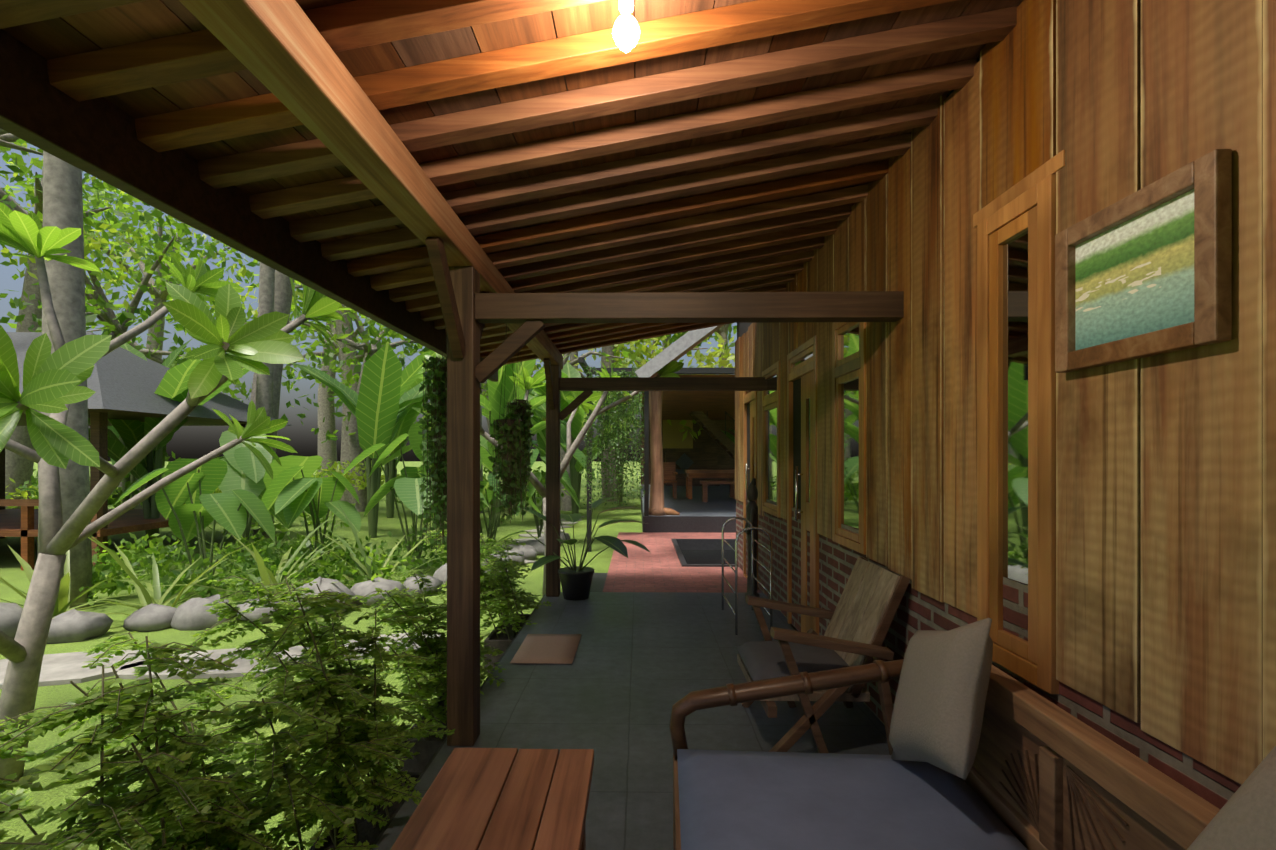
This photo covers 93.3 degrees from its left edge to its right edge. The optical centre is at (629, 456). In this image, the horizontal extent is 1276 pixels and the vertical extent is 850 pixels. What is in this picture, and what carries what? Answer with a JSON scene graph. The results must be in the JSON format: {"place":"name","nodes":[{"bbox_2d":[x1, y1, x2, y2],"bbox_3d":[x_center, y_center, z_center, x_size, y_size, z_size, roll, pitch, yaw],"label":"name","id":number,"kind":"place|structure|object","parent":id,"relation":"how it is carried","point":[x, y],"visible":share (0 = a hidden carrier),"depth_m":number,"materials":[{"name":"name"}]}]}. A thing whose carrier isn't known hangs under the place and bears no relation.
{"place":"outdoors","nodes":[
{"label":"outdoors","id":0,"kind":"place"},
{"bbox_2d":[0,461,641,849],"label":"lawn","id":1,"kind":"structure","parent":0,"point":[13,574],"depth_m":6.95,"materials":[{"name":"green plant"}]},
{"bbox_2d":[0,332,292,570],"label":"hut","id":2,"kind":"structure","parent":1,"relation":"on","point":[122,383],"depth_m":9.67,"materials":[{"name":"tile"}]},
{"bbox_2d":[0,202,351,782],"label":"plumeria tree","id":3,"kind":"object","parent":1,"relation":"on","point":[57,377],"visible":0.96,"depth_m":3.14,"materials":[{"name":"green plant"}]},
{"bbox_2d":[0,503,446,617],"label":"spiky plants","id":4,"kind":"object","parent":1,"relation":"on","point":[149,594],"visible":0.44,"depth_m":6.41,"materials":[{"name":"plant"}]},
{"bbox_2d":[0,532,570,643],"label":"rocks","id":5,"kind":"object","parent":1,"relation":"on","point":[72,625],"visible":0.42,"depth_m":5.88,"materials":[{"name":"grey stone"}]},
{"bbox_2d":[5,452,569,605],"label":"ground cover plants","id":6,"kind":"object","parent":1,"relation":"on","point":[265,550],"visible":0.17,"depth_m":8.04,"materials":[{"name":"green plant"}]},
{"bbox_2d":[0,516,584,688],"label":"path stepping stones","id":7,"kind":"object","parent":1,"relation":"on","point":[61,668],"visible":0.27,"depth_m":4.77,"materials":[{"name":"grey stone"}]},
{"bbox_2d":[37,151,619,611],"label":"trunks","id":8,"kind":"object","parent":1,"relation":"on","point":[61,195],"visible":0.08,"depth_m":6.62,"materials":[{"name":"grey plant"}]},
{"bbox_2d":[114,422,595,593],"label":"large-leaved plants","id":9,"kind":"object","parent":1,"relation":"on","point":[239,477],"visible":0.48,"depth_m":8.25,"materials":[{"name":"green plant"}]},
{"bbox_2d":[88,338,643,549],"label":"banana clumps","id":10,"kind":"object","parent":1,"relation":"on","point":[384,406],"visible":0.35,"depth_m":12.44,"materials":[{"name":"green plant"}]},
{"bbox_2d":[0,128,736,529],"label":"tree canopy","id":11,"kind":"object","parent":1,"relation":"on","point":[350,354],"visible":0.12,"depth_m":18.43,"materials":[{"name":"green plant"}]},
{"bbox_2d":[309,614,530,849],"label":"planter boxes","id":12,"kind":"object","parent":1,"relation":"on","point":[416,765],"visible":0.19,"depth_m":3.03,"materials":[{"name":"grey concrete"}]},
{"bbox_2d":[323,619,526,849],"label":"planter soil","id":13,"kind":"structure","parent":1,"relation":"on","point":[367,831],"depth_m":2.45,"materials":[{"name":"brown soil"}]},
{"bbox_2d":[0,529,551,849],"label":"shrub","id":14,"kind":"object","parent":13,"relation":"on","point":[205,816],"visible":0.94,"depth_m":1.86,"materials":[{"name":"green plant"}]},
{"bbox_2d":[369,593,545,849],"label":"floor edging","id":15,"kind":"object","parent":1,"relation":"on","point":[402,803],"depth_m":2.60,"materials":[{"name":"grey concrete"}]},
{"bbox_2d":[417,348,683,595],"bbox_3d":[-0.965,0.160,7.386,3.371,3.052,1.435,0,0,-30],"label":"plumeria tree","id":16,"kind":"object","parent":1,"relation":"on","point":[667,370],"visible":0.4,"depth_m":7.41,"materials":[{"name":"green plant"}]},
{"bbox_2d":[373,592,889,849],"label":"veranda floor","id":17,"kind":"structure","parent":1,"relation":"on","point":[627,678],"depth_m":3.18,"materials":[{"name":"tile"}]},
{"bbox_2d":[390,748,593,849],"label":"teak table","id":18,"kind":"object","parent":17,"relation":"on","point":[500,799],"visible":1,"depth_m":1.52,"materials":[{"name":"brown wood"}]},
{"bbox_2d":[510,634,581,663],"bbox_3d":[-0.562,1.321,4.174,0.400,0.016,0.640,0,0,1],"label":"doormat","id":19,"kind":"object","parent":17,"relation":"on","point":[547,649],"depth_m":4.11,"materials":[{"name":"brown fabric"}]},
{"bbox_2d":[495,497,650,600],"bbox_3d":[-0.561,0.868,5.751,1.512,0.922,1.391,0,0,1],"label":"potted plant","id":20,"kind":"object","parent":17,"relation":"on","point":[616,544],"depth_m":5.59,"materials":[{"name":"green plant"}]},
{"bbox_2d":[722,517,772,634],"bbox_3d":[0.934,0.924,4.866,0.279,0.810,0.749,0,0,1],"label":"metal rack","id":21,"kind":"object","parent":17,"relation":"on","point":[753,576],"visible":0.98,"depth_m":4.50,"materials":[{"name":"grey"}]},
{"bbox_2d":[744,478,758,599],"bbox_3d":[1.141,0.763,5.628,0.147,1.132,0.210,0,0,1],"label":"wooden figure statue","id":22,"kind":"object","parent":17,"relation":"on","point":[752,507],"visible":0.83,"depth_m":5.58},
{"bbox_2d":[741,556,909,754],"bbox_3d":[0.917,0.931,2.916,0.649,0.818,0.675,0,0,1],"label":"wooden armchair","id":23,"kind":"object","parent":17,"relation":"on","point":[874,650],"visible":0.52,"depth_m":2.61,"materials":[{"name":"brown wood"}]},
{"bbox_2d":[735,641,849,680],"bbox_3d":[0.804,0.994,2.918,0.500,0.100,0.500,0,0,1],"label":"chair seat","id":24,"kind":"object","parent":23,"relation":"on","point":[763,660],"visible":0.67,"depth_m":2.83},
{"bbox_2d":[737,557,899,701],"bbox_3d":[0.889,0.802,2.916,0.649,0.553,0.520,0,0,1],"label":"chair backrest","id":25,"kind":"object","parent":23,"relation":"attached to","point":[863,602],"visible":0.6,"depth_m":2.85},
{"bbox_2d":[737,58,979,508],"bbox_3d":[1.394,-0.936,1.744,0.276,2.670,11.600,0,0,1],"label":"house wall backing","id":26,"kind":"object","parent":17,"relation":"on","point":[742,328],"depth_m":4.72,"materials":[{"name":"brown wood"}]},
{"bbox_2d":[472,9,635,234],"bbox_3d":[0.053,-1.275,2.039,3.275,0.637,8.250,0,0,1],"label":"roof covering","id":27,"kind":"object","parent":26,"relation":"attached to","point":[565,82],"depth_m":1.92,"materials":[{"name":"brown wood"}]},
{"bbox_2d":[618,0,633,13],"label":"socket","id":28,"kind":"object","parent":27,"relation":"on","point":[626,6],"visible":0.89,"depth_m":1.48,"materials":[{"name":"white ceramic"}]},
{"bbox_2d":[613,13,639,52],"bbox_3d":[-0.008,-1.041,1.485,0.067,0.085,0.067,0,0,1],"label":"light bulb","id":29,"kind":"object","parent":28,"relation":"attached to","point":[626,31],"visible":1,"depth_m":1.47,"materials":[{"name":"beige glass"}]},
{"bbox_2d":[1055,149,1231,372],"bbox_3d":[1.210,-0.431,1.459,0.034,0.390,0.475,0,0,1],"label":"picture frame","id":30,"kind":"object","parent":26,"relation":"attached to","point":[1207,178],"visible":1,"depth_m":1.30,"materials":[{"name":"brown wood"}]},
{"bbox_2d":[1075,189,1193,350],"bbox_3d":[1.216,-0.431,1.459,0.001,0.290,0.375,0,0,1],"label":"painting canvas","id":31,"kind":"object","parent":30,"relation":"in","point":[1134,276],"visible":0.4,"depth_m":1.44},
{"bbox_2d":[673,665,1219,849],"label":"bench frame","id":32,"kind":"object","parent":17,"relation":"on","point":[1153,807],"visible":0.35,"depth_m":1.46,"materials":[{"name":"brown wood"}]},
{"bbox_2d":[669,659,903,758],"bbox_3d":[0.613,0.848,2.050,0.952,0.371,0.113,0,0,1],"label":"armrest","id":33,"kind":"object","parent":32,"relation":"attached to","point":[805,683],"visible":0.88,"depth_m":2.03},
{"bbox_2d":[677,749,1027,849],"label":"daybed mattress","id":34,"kind":"object","parent":32,"relation":"on","point":[745,800],"visible":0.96,"depth_m":1.63,"materials":[{"name":"grey fabric"}]},
{"bbox_2d":[889,618,1275,849],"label":"daybed pillows","id":35,"kind":"object","parent":34,"relation":"on","point":[938,708],"visible":1,"depth_m":1.61,"materials":[{"name":"beige fabric"}]},
{"bbox_2d":[982,710,1128,849],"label":"carved bench back","id":36,"kind":"object","parent":32,"relation":"attached to","point":[1074,783],"visible":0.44,"depth_m":1.42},
{"bbox_2d":[736,499,1240,809],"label":"brick wall","id":37,"kind":"structure","parent":17,"relation":"on","point":[916,611],"depth_m":2.60,"materials":[{"name":"brown brick"}]},
{"bbox_2d":[735,0,1275,784],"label":"house wall planks","id":38,"kind":"object","parent":37,"relation":"on","point":[1167,548],"visible":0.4,"depth_m":1.55,"materials":[{"name":"brown wood"}]},
{"bbox_2d":[743,150,1064,693],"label":"window frames","id":39,"kind":"structure","parent":38,"relation":"in","point":[1026,203],"depth_m":2.02,"materials":[{"name":"brown wood"}]},
{"bbox_2d":[746,463,802,520],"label":"house door handles","id":40,"kind":"object","parent":39,"relation":"attached to","point":[796,492],"visible":0.88,"depth_m":4.44,"materials":[{"name":"silver metal"}]},
{"bbox_2d":[746,230,1027,637],"bbox_3d":[1.289,0.188,4.333,0.010,1.843,4.951,0,0,1],"label":"window glass","id":41,"kind":"object","parent":39,"relation":"in","point":[1015,408],"visible":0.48,"depth_m":1.98,"materials":[{"name":"clear glass"}]},
{"bbox_2d":[578,357,735,551],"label":"pavilion","id":42,"kind":"structure","parent":1,"relation":"on","point":[705,459],"depth_m":15.71,"materials":[{"name":"wood"}]},
{"bbox_2d":[641,485,735,516],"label":"pavilion floor","id":43,"kind":"structure","parent":42,"relation":"on","point":[720,503],"depth_m":13.99,"materials":[{"name":"tile"}]},
{"bbox_2d":[643,391,679,515],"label":"pillar","id":44,"kind":"structure","parent":43,"relation":"on","point":[656,504],"depth_m":10.96,"materials":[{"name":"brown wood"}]},
{"bbox_2d":[603,532,762,592],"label":"path pavers","id":45,"kind":"object","parent":1,"relation":"on","point":[659,568],"visible":0.21,"depth_m":7.09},
{"bbox_2d":[590,539,738,591],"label":"path kerb and coping","id":46,"kind":"structure","parent":45,"relation":"on","point":[599,579],"depth_m":9.72,"materials":[{"name":"stone"}]},
{"bbox_2d":[681,550,734,563],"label":"pond water","id":47,"kind":"structure","parent":1,"relation":"on","point":[702,556],"depth_m":9.07,"materials":[{"name":"black liquid"}]},
{"bbox_2d":[0,133,736,461],"label":"sky","id":48,"kind":"structure","parent":0,"point":[188,442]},
{"bbox_2d":[447,266,559,745],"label":"veranda posts","id":49,"kind":"object","parent":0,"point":[463,551],"visible":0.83,"depth_m":2.77,"materials":[{"name":"brown wood"}]},
{"bbox_2d":[179,0,562,368],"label":"roof beam","id":50,"kind":"structure","parent":49,"relation":"on","point":[282,51],"depth_m":1.58,"materials":[{"name":"brown wood"}]},
{"bbox_2d":[0,0,1017,364],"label":"roof rafters","id":51,"kind":"object","parent":50,"relation":"on","point":[770,246],"visible":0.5,"depth_m":2.20,"materials":[{"name":"brown wood"}]},
{"bbox_2d":[0,29,497,381],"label":"roof fascia","id":52,"kind":"structure","parent":51,"relation":"attached to","point":[96,138],"depth_m":1.82,"materials":[{"name":"brown wood"}]},
{"bbox_2d":[3,0,1022,275],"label":"roof ceiling boards","id":53,"kind":"object","parent":51,"relation":"on","point":[95,30],"visible":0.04,"depth_m":1.89,"materials":[{"name":"brown wood"}]},
{"bbox_2d":[425,237,903,420],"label":"roof tie beams","id":54,"kind":"structure","parent":49,"relation":"attached to","point":[533,313],"depth_m":2.77,"materials":[{"name":"brown wood"}]},
{"bbox_2d":[417,323,645,551],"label":"hanging plant strands","id":55,"kind":"object","parent":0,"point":[514,438],"visible":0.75,"depth_m":3.99,"materials":[{"name":"green plant"}]},
{"bbox_2d":[635,325,723,376],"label":"roof","id":56,"kind":"structure","parent":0,"point":[683,345],"depth_m":7.35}
]}

